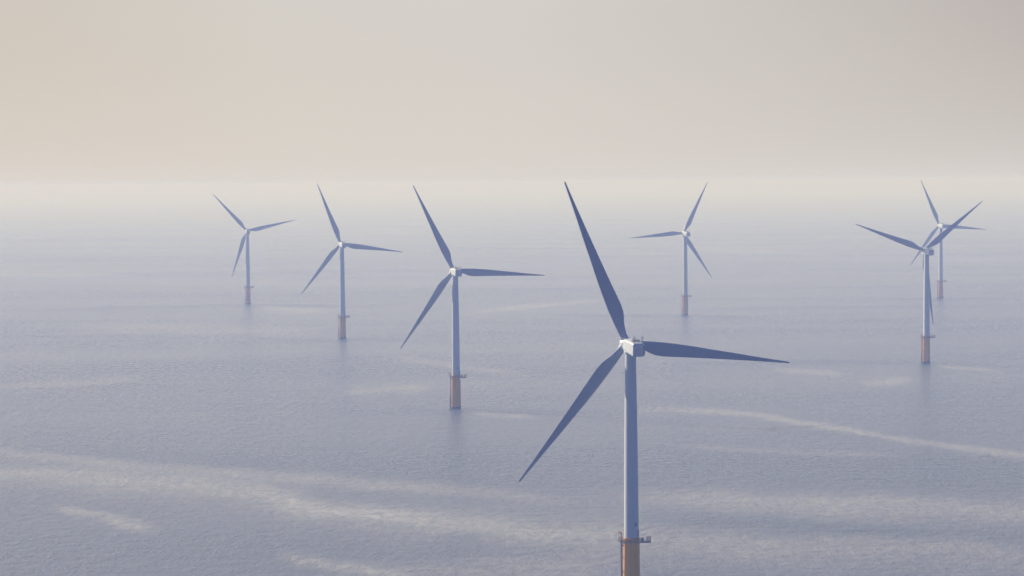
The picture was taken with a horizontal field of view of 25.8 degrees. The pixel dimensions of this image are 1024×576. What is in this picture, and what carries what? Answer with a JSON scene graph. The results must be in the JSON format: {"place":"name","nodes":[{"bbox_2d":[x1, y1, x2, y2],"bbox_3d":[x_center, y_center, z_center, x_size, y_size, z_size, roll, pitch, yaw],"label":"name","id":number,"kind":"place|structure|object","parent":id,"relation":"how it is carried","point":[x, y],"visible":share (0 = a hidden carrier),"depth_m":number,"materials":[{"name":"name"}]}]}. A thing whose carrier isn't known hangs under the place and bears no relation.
{"place":"outdoors","nodes":[
{"label":"outdoors","id":0,"kind":"place"},
{"bbox_2d":[0,185,1023,575],"bbox_3d":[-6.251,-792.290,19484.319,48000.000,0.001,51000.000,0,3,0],"label":"sea","id":1,"kind":"structure","parent":0,"point":[172,403],"depth_m":1404.54,"materials":[{"name":"liquid"}]},
{"bbox_2d":[213,194,293,303],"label":"wind turbine","id":2,"kind":"object","parent":1,"relation":"in","point":[248,286],"visible":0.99,"depth_m":2378.51,"materials":[{"name":"metal"}]},
{"bbox_2d":[301,184,400,338],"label":"wind turbine","id":3,"kind":"object","parent":1,"relation":"in","point":[342,246],"visible":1,"depth_m":1836.19,"materials":[{"name":"metal"}]},
{"bbox_2d":[400,186,544,408],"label":"wind turbine","id":4,"kind":"object","parent":1,"relation":"in","point":[455,274],"visible":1,"depth_m":1260.50,"materials":[{"name":"metal"}]},
{"bbox_2d":[519,182,789,575],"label":"wind turbine","id":5,"kind":"object","parent":1,"relation":"in","point":[632,349],"visible":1,"depth_m":680.37,"materials":[{"name":"white metal"}]},
{"bbox_2d":[633,182,711,314],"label":"wind turbine","id":6,"kind":"object","parent":1,"relation":"in","point":[686,241],"visible":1,"depth_m":2121.70,"materials":[{"name":"metal"}]},
{"bbox_2d":[856,201,981,362],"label":"wind turbine","id":7,"kind":"object","parent":1,"relation":"in","point":[927,251],"visible":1,"depth_m":1548.33,"materials":[{"name":"metal"}]},
{"bbox_2d":[910,181,985,297],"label":"wind turbine","id":8,"kind":"object","parent":1,"relation":"in","point":[940,281],"visible":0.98,"depth_m":2389.87,"materials":[{"name":"metal"}]},
{"bbox_2d":[0,0,1023,192],"label":"sky","id":9,"kind":"structure","parent":0,"point":[96,95],"materials":[{"name":"beige"}]}
]}

